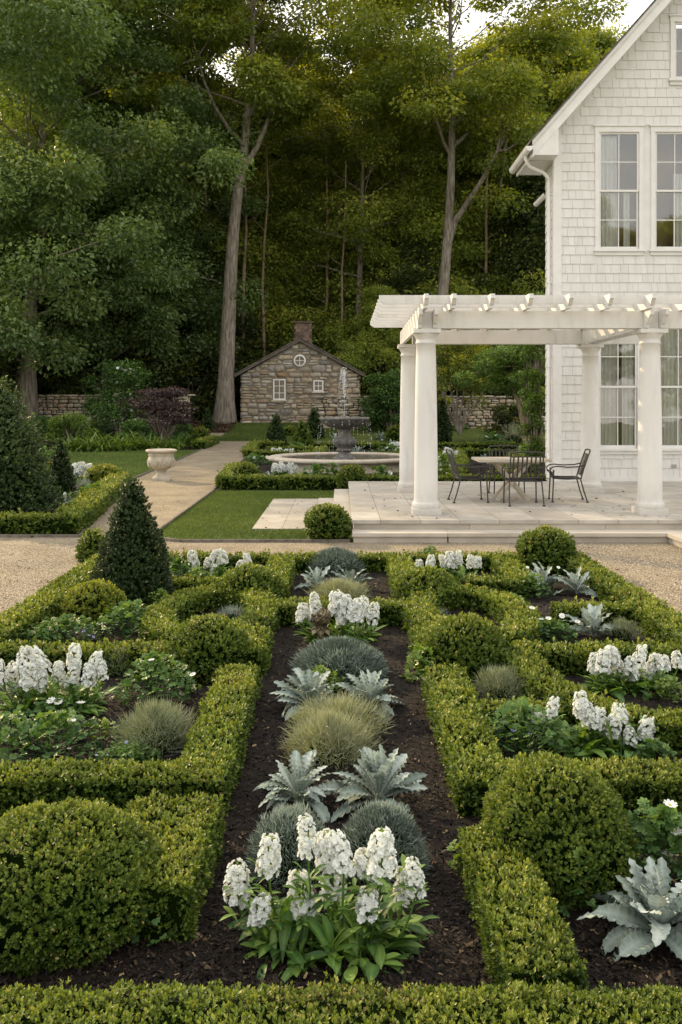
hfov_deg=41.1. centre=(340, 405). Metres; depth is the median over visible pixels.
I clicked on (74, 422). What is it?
green shrub
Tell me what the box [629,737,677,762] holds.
leafy perennial
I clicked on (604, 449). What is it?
window
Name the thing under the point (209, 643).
boxwood ball
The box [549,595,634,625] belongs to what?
box hedge
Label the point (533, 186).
hemlock tree
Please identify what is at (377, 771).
dusty miller
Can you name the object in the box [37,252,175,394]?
hemlock tree
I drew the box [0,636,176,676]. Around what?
box hedge
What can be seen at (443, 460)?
leafy perennial
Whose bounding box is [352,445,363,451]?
dusty miller
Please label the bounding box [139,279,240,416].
beech tree
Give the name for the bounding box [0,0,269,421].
maple tree
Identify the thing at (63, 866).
boxwood ball
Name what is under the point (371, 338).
birch tree
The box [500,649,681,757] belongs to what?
box hedge
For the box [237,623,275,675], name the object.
box hedge
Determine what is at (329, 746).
olive tuft
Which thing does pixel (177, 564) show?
leafy perennial
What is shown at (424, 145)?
forest tree
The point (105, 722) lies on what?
leafy perennial
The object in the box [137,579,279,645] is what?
box hedge
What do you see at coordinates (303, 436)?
yew cone
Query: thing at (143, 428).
green shrub
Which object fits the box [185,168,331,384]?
beech tree
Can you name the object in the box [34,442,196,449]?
bark mulch
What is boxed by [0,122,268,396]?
maple tree
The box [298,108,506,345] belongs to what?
forest tree
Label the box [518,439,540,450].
leafy perennial
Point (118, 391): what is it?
flowering shrub
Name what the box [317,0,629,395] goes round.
oak tree
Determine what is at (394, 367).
undergrowth shrub
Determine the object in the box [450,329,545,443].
tree
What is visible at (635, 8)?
sky
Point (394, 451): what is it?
box hedge
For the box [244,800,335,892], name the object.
grey cushion plant
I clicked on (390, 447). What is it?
leafy perennial
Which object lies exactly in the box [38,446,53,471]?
leafy perennial
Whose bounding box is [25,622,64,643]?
leafy perennial
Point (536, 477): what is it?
garden armchair
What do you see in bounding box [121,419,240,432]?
fallen leaves
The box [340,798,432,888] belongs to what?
grey cushion plant
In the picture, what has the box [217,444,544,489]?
fountain bed soil
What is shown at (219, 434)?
path
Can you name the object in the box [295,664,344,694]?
leafy perennial
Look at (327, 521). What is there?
boxwood ball
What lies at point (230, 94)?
oak tree
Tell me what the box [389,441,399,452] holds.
stock plant
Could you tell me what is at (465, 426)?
leafy perennial
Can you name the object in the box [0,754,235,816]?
box hedge
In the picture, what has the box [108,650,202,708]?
leafy perennial
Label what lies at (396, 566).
box hedge
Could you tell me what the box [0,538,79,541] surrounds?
gravel strip
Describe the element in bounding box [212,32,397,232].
forest tree
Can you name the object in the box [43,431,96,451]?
daylily
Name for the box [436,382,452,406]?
rounded shrub
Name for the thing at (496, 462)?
patio table
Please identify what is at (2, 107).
forest tree
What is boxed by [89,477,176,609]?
yew cone
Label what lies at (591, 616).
dusty miller
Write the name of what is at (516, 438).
lavender tuft
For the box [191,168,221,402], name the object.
bare trunk
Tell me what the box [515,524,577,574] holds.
boxwood ball
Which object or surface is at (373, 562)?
box hedge
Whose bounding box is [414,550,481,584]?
stock plant
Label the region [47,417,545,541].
ground
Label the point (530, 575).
leafy perennial
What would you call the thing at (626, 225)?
curtain
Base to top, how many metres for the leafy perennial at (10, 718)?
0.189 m
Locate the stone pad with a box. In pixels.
[252,499,317,529]
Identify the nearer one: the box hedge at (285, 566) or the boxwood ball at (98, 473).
the box hedge at (285, 566)
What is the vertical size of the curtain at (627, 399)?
2.850 m
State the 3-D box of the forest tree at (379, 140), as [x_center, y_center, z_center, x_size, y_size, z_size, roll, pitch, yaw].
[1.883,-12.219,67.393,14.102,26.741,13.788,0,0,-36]
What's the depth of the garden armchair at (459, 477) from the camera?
16.91 m
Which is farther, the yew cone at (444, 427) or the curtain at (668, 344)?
the yew cone at (444, 427)
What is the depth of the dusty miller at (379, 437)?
52.51 m
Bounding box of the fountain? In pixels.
[267,367,399,473]
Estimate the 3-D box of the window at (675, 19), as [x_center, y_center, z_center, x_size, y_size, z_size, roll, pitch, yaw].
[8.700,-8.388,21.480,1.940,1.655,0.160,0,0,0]
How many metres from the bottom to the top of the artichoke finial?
0.313 m
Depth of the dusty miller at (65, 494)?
18.37 m
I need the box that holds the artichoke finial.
[311,606,330,640]
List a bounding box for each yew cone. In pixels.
[48,438,77,496]
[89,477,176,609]
[201,408,215,429]
[264,413,287,442]
[291,419,313,445]
[306,407,325,439]
[437,398,452,443]
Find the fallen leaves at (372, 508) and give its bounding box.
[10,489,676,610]
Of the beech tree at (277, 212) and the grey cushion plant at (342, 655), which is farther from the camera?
the beech tree at (277, 212)
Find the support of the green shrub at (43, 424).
on the border bed soil at (114, 431)
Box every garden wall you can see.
[9,394,195,425]
[314,395,545,428]
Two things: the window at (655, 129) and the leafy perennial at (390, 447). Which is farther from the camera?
the leafy perennial at (390, 447)
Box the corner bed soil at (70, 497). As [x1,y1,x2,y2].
[43,484,86,529]
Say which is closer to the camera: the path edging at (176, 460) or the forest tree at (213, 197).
the path edging at (176, 460)
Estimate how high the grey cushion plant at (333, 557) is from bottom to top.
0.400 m
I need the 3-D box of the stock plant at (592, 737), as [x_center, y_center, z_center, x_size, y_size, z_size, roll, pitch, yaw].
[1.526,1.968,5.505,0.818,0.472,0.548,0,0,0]
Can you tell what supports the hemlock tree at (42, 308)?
on the ground at (471, 435)
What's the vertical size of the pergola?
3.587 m
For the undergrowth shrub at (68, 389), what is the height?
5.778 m
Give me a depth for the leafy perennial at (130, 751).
5.31 m
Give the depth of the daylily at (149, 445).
42.57 m
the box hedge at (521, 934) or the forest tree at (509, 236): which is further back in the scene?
the forest tree at (509, 236)
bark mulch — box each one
[0,570,681,1001]
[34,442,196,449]
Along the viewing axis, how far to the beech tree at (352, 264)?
68.04 m
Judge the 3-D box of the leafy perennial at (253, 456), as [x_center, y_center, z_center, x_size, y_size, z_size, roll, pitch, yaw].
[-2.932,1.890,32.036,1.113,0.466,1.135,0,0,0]
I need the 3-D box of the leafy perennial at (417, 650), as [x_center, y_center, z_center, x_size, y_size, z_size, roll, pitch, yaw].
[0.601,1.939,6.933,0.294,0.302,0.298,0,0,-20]
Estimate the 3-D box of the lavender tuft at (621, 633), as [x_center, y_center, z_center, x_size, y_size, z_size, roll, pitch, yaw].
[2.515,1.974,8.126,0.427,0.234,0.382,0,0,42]
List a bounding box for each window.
[272,379,286,400]
[294,354,305,366]
[312,380,324,392]
[593,124,646,254]
[598,345,639,453]
[648,124,681,254]
[660,329,681,453]
[668,14,681,84]
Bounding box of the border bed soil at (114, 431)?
[24,426,198,449]
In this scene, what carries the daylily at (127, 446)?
on the border bed soil at (114, 431)
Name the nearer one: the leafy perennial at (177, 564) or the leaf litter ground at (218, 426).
the leafy perennial at (177, 564)
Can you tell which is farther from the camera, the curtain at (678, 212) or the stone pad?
the curtain at (678, 212)
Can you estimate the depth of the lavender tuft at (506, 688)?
6.46 m
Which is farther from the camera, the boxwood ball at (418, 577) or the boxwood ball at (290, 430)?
the boxwood ball at (290, 430)
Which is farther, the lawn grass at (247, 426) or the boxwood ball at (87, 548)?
the lawn grass at (247, 426)
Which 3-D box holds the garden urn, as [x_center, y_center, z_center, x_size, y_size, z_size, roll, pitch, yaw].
[-5.020,1.663,25.400,0.860,0.865,0.860,0,0,-6]
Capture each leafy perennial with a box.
[0,708,32,746]
[0,708,103,764]
[22,613,103,643]
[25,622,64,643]
[25,694,84,718]
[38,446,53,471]
[67,482,117,502]
[90,599,149,641]
[90,717,117,739]
[92,737,161,764]
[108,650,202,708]
[130,896,177,945]
[146,588,167,604]
[167,556,200,576]
[180,662,204,684]
[181,566,211,578]
[245,453,272,464]
[290,442,305,447]
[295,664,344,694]
[303,463,331,475]
[320,462,338,474]
[356,421,398,431]
[370,464,395,476]
[376,443,399,451]
[398,642,434,681]
[416,545,436,554]
[438,451,463,475]
[446,827,480,869]
[451,424,468,431]
[476,431,512,448]
[479,695,579,759]
[510,566,559,600]
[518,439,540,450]
[529,606,579,642]
[550,845,606,916]
[621,797,681,895]
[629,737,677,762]
[649,674,681,702]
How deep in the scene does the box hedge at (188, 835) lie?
3.80 m
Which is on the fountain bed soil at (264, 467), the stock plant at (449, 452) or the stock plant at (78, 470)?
the stock plant at (449, 452)
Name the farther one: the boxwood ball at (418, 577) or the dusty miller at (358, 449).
the dusty miller at (358, 449)
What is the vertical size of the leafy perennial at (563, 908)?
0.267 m
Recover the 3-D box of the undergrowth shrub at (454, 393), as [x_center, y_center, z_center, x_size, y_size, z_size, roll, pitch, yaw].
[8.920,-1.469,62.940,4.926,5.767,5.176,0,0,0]
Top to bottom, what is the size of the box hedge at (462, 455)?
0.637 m
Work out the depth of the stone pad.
17.28 m
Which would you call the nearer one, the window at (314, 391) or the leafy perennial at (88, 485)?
the leafy perennial at (88, 485)
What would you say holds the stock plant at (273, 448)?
on the fountain bed soil at (264, 467)
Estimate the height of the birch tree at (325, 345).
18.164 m
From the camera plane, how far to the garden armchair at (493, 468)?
18.56 m
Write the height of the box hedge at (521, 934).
0.298 m
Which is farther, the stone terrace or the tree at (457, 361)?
the tree at (457, 361)
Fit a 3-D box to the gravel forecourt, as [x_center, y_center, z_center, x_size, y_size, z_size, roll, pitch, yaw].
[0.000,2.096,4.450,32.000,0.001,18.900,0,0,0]
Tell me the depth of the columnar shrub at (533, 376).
27.32 m
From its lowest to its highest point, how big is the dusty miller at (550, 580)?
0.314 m
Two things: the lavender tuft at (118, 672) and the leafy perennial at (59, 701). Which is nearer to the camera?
the leafy perennial at (59, 701)
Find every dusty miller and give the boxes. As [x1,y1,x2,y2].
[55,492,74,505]
[253,749,343,823]
[269,667,343,720]
[293,566,332,589]
[328,668,402,723]
[331,565,374,590]
[331,744,427,821]
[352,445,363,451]
[374,430,385,440]
[531,562,560,586]
[553,566,597,596]
[562,603,619,636]
[577,856,681,962]
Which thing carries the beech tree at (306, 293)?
on the ground at (471, 435)
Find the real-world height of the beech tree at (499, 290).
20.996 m
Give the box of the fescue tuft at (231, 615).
[216,604,243,619]
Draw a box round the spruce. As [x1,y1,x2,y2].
[0,374,68,513]
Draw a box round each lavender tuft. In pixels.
[103,645,138,676]
[111,694,197,755]
[469,662,525,700]
[497,422,522,443]
[599,616,646,640]
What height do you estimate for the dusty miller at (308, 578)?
0.275 m
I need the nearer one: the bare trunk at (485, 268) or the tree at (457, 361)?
the tree at (457, 361)
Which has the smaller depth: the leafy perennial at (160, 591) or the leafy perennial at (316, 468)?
the leafy perennial at (160, 591)
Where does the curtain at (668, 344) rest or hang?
hanging from the white house
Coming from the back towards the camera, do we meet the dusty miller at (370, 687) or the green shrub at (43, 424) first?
the green shrub at (43, 424)
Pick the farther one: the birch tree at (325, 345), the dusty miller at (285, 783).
the birch tree at (325, 345)
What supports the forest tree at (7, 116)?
on the ground at (471, 435)
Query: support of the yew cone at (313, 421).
on the ground at (471, 435)
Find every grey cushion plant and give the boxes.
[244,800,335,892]
[288,635,390,687]
[304,545,364,575]
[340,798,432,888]
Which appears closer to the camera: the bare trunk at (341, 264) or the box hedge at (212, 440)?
the box hedge at (212, 440)
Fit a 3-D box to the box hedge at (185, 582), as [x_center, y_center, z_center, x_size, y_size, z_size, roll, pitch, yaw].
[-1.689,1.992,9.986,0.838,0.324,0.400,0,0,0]
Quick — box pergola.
[370,293,681,514]
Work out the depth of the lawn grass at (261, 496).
17.09 m
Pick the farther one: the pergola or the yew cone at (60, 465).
the yew cone at (60, 465)
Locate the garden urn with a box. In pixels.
[146,449,176,480]
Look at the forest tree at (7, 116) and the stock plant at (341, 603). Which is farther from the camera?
the forest tree at (7, 116)
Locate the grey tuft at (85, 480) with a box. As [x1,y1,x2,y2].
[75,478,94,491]
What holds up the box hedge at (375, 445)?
on the fountain bed soil at (264, 467)
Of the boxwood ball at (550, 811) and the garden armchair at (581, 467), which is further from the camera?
the garden armchair at (581, 467)
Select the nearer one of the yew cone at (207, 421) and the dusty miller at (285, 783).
the dusty miller at (285, 783)
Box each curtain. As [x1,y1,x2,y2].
[601,136,617,246]
[601,345,616,444]
[622,345,633,444]
[623,193,629,246]
[660,329,681,444]
[673,174,681,246]
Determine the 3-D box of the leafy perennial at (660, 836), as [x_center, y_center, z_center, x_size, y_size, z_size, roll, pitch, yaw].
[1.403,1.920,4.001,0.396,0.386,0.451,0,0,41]
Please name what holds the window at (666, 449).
in the white house
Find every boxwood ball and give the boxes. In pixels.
[0,796,167,979]
[57,578,128,625]
[74,526,108,562]
[83,463,120,484]
[163,612,250,684]
[190,425,210,438]
[214,561,287,609]
[230,461,261,476]
[284,425,296,435]
[302,502,351,538]
[335,463,367,488]
[385,425,399,441]
[390,563,459,606]
[423,610,507,681]
[480,750,641,910]
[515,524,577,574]
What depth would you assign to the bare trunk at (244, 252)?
65.86 m
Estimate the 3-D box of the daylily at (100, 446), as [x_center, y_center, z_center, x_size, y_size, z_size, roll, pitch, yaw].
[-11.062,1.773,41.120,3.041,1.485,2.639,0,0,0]
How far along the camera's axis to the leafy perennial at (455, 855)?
4.10 m
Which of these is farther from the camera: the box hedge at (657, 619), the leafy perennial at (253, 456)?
the leafy perennial at (253, 456)
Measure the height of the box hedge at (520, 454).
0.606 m
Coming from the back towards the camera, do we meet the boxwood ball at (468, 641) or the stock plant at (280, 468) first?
the stock plant at (280, 468)
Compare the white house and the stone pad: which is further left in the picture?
the stone pad
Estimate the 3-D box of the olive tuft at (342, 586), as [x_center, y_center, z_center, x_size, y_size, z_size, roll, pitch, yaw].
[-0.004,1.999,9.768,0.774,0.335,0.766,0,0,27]
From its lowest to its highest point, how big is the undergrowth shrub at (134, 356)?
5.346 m
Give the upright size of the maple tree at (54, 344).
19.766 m
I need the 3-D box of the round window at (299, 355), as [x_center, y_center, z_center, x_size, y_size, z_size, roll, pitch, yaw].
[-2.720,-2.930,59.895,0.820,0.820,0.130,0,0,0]
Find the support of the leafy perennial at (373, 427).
on the ground at (471, 435)
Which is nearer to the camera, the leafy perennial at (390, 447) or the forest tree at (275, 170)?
the leafy perennial at (390, 447)
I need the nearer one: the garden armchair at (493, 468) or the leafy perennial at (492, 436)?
the garden armchair at (493, 468)
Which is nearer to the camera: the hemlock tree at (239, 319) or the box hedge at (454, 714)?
the box hedge at (454, 714)
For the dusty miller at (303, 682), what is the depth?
6.18 m
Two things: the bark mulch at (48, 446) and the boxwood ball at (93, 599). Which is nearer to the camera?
the boxwood ball at (93, 599)
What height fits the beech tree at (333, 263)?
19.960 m
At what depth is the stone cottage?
59.89 m
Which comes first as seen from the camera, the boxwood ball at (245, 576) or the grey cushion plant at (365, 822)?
the grey cushion plant at (365, 822)
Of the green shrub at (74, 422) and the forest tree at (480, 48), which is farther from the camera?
the forest tree at (480, 48)
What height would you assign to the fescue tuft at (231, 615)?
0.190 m
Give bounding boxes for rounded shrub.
[357,368,400,428]
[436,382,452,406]
[483,403,523,439]
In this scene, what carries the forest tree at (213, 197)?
on the ground at (471, 435)
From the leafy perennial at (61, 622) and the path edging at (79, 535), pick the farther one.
the path edging at (79, 535)
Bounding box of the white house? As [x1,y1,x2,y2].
[509,0,681,480]
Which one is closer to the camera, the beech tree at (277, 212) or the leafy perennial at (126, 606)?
the leafy perennial at (126, 606)
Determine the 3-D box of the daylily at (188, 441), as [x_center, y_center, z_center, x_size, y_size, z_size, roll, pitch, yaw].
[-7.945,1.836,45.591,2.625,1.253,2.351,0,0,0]
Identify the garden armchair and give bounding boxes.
[445,449,490,502]
[488,445,525,493]
[502,451,545,506]
[546,448,590,502]
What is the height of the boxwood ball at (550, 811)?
0.541 m
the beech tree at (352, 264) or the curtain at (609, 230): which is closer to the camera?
the curtain at (609, 230)
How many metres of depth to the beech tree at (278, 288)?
67.75 m
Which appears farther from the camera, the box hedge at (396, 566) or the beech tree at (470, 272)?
the beech tree at (470, 272)
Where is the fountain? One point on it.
(344, 441)
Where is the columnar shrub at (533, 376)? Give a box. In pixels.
[517,291,545,473]
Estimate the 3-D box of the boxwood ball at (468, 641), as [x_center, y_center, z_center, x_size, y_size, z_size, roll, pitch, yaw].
[0.982,1.873,7.125,0.698,0.514,0.732,0,0,0]
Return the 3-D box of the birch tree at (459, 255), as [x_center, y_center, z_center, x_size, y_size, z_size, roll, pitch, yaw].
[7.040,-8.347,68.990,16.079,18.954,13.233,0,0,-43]
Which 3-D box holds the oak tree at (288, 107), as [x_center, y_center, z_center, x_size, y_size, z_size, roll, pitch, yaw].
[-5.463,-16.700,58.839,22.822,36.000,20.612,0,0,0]
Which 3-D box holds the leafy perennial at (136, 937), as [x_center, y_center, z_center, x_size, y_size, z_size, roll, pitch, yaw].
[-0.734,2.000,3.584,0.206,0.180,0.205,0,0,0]
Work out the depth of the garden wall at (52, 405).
57.83 m
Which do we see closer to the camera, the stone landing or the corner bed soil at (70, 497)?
the stone landing
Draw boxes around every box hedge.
[0,471,131,533]
[0,553,106,643]
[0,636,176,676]
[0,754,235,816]
[0,970,681,1023]
[114,788,227,942]
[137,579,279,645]
[159,547,526,572]
[171,573,223,592]
[179,661,262,791]
[190,433,219,448]
[214,461,238,487]
[219,469,546,489]
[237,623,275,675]
[239,439,289,456]
[249,595,427,626]
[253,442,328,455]
[265,553,298,599]
[291,440,530,449]
[369,446,399,452]
[384,554,415,592]
[400,582,543,652]
[407,624,440,676]
[420,660,503,792]
[437,446,506,456]
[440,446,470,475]
[447,754,681,817]
[456,822,589,1001]
[463,555,541,597]
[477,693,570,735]
[487,448,524,476]
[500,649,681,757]
[507,636,681,675]
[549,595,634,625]
[564,549,681,645]
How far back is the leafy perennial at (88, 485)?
19.38 m
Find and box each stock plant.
[0,643,116,718]
[70,461,91,483]
[187,548,252,579]
[220,813,439,986]
[271,447,293,451]
[271,461,298,474]
[293,589,385,643]
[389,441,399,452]
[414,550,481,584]
[439,447,458,467]
[531,690,659,761]
[578,644,681,701]
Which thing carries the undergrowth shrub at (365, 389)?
on the ground at (471, 435)
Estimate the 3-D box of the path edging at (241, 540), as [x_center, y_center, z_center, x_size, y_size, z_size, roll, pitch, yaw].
[-2.740,2.075,17.555,2.730,0.050,8.932,0,0,-21]
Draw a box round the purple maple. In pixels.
[127,385,196,443]
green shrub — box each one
[25,415,63,438]
[41,411,100,442]
[114,418,157,442]
[170,422,194,439]
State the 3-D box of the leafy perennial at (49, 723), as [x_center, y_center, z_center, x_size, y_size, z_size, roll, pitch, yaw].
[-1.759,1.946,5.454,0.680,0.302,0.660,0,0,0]
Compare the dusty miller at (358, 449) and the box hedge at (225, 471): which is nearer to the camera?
the box hedge at (225, 471)
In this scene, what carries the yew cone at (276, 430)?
on the fountain bed soil at (264, 467)
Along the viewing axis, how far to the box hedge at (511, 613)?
8.58 m
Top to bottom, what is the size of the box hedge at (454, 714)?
0.317 m
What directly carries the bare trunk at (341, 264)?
on the ground at (471, 435)
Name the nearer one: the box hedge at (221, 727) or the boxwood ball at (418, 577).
the box hedge at (221, 727)
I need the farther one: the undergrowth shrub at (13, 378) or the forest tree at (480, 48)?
the forest tree at (480, 48)
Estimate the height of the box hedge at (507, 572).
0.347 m
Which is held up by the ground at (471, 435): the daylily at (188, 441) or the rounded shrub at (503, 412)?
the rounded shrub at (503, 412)
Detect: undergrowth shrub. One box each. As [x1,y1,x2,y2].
[0,353,42,392]
[36,347,109,396]
[90,349,163,396]
[152,354,218,419]
[234,337,274,419]
[357,355,390,397]
[385,363,446,395]
[447,347,494,397]
[483,359,545,397]
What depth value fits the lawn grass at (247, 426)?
54.98 m
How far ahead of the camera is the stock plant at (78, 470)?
24.33 m
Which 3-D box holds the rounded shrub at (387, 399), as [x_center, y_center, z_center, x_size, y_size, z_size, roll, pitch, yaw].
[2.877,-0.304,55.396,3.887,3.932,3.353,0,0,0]
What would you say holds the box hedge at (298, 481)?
on the fountain bed soil at (264, 467)
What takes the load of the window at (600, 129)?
in the white house
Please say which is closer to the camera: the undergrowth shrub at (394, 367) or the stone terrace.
the stone terrace
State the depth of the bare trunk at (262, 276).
65.96 m
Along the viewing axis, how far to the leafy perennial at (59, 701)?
6.09 m
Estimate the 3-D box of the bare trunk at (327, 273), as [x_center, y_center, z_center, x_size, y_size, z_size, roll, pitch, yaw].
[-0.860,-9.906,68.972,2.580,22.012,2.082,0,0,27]
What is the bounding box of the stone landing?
[667,533,681,547]
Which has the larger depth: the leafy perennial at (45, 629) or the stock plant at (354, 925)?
the leafy perennial at (45, 629)
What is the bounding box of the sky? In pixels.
[1,0,681,119]
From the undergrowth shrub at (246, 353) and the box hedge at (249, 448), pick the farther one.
the undergrowth shrub at (246, 353)
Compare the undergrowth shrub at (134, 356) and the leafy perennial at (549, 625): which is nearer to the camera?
the leafy perennial at (549, 625)
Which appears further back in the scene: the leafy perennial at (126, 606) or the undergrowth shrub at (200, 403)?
the undergrowth shrub at (200, 403)
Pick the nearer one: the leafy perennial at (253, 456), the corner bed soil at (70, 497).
the corner bed soil at (70, 497)
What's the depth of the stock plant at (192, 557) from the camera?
10.71 m
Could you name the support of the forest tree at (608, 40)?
on the ground at (471, 435)
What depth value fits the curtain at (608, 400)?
21.62 m
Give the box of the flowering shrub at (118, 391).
[81,357,156,437]
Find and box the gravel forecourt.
[0,542,681,612]
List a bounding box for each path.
[74,441,260,541]
[191,433,223,436]
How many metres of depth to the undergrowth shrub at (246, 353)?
65.25 m
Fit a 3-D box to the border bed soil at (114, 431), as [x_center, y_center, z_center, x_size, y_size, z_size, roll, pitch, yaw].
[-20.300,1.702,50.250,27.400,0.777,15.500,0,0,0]
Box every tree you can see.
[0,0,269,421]
[0,65,247,226]
[0,86,58,133]
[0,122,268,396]
[0,134,137,394]
[0,236,128,394]
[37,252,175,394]
[46,0,286,360]
[60,76,270,394]
[97,0,436,423]
[112,199,269,419]
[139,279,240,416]
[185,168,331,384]
[191,212,351,415]
[197,98,372,306]
[199,240,340,403]
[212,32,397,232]
[255,188,375,357]
[265,34,480,336]
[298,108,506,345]
[310,200,363,362]
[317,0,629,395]
[318,53,515,302]
[322,172,498,392]
[328,283,411,397]
[331,169,450,359]
[354,234,458,395]
[392,70,549,294]
[429,25,607,372]
[436,329,508,434]
[447,172,545,397]
[447,218,542,395]
[448,20,583,157]
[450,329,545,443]
[458,165,545,397]
[563,19,631,77]
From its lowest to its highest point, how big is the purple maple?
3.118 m
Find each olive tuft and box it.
[275,703,381,770]
[279,687,395,742]
[302,576,373,599]
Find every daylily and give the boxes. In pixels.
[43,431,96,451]
[72,430,124,452]
[96,432,150,451]
[123,429,165,450]
[150,432,190,449]
[171,431,203,446]
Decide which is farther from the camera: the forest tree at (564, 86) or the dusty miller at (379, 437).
the forest tree at (564, 86)
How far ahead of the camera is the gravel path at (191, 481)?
24.64 m
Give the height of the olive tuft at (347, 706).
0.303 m
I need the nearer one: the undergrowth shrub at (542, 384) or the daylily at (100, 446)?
the daylily at (100, 446)
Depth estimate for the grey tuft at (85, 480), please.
21.99 m
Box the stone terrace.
[316,481,681,542]
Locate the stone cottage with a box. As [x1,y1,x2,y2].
[234,321,365,422]
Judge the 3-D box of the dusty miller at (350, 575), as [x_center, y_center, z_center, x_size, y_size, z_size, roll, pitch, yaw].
[0.088,1.974,10.376,0.436,0.300,0.500,0,0,-44]
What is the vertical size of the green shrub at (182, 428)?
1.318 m
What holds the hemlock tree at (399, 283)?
on the ground at (471, 435)
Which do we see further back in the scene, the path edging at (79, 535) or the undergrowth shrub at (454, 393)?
the undergrowth shrub at (454, 393)
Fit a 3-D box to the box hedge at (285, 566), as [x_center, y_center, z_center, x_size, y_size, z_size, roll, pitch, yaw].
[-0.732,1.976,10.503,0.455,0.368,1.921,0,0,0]
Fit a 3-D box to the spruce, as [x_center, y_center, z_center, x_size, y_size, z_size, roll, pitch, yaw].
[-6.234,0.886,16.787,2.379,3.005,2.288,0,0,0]
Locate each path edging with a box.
[0,526,86,537]
[135,448,202,478]
[155,489,349,541]
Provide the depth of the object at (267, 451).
35.56 m
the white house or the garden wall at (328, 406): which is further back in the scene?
the garden wall at (328, 406)
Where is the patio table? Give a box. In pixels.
[471,457,551,500]
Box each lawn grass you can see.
[42,449,196,476]
[158,490,352,540]
[219,422,337,440]
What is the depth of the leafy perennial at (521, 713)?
5.43 m
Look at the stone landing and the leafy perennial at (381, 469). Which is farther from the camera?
the leafy perennial at (381, 469)
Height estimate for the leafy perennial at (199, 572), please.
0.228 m
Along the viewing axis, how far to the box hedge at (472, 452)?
36.58 m
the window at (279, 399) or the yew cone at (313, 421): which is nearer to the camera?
the yew cone at (313, 421)
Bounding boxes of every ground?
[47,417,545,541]
[154,422,239,432]
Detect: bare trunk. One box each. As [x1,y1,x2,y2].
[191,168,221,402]
[238,177,263,346]
[252,138,285,356]
[312,129,339,337]
[329,160,350,359]
[469,137,502,289]
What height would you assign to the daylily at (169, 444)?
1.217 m
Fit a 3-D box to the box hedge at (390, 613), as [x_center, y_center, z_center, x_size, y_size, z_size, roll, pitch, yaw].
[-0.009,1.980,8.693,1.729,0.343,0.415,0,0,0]
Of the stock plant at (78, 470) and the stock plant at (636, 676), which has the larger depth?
the stock plant at (78, 470)
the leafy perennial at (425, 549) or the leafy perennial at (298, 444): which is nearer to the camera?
the leafy perennial at (425, 549)
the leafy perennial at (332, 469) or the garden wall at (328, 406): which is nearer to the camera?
the leafy perennial at (332, 469)
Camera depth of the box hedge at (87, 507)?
14.91 m
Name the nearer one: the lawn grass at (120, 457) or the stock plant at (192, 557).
the stock plant at (192, 557)

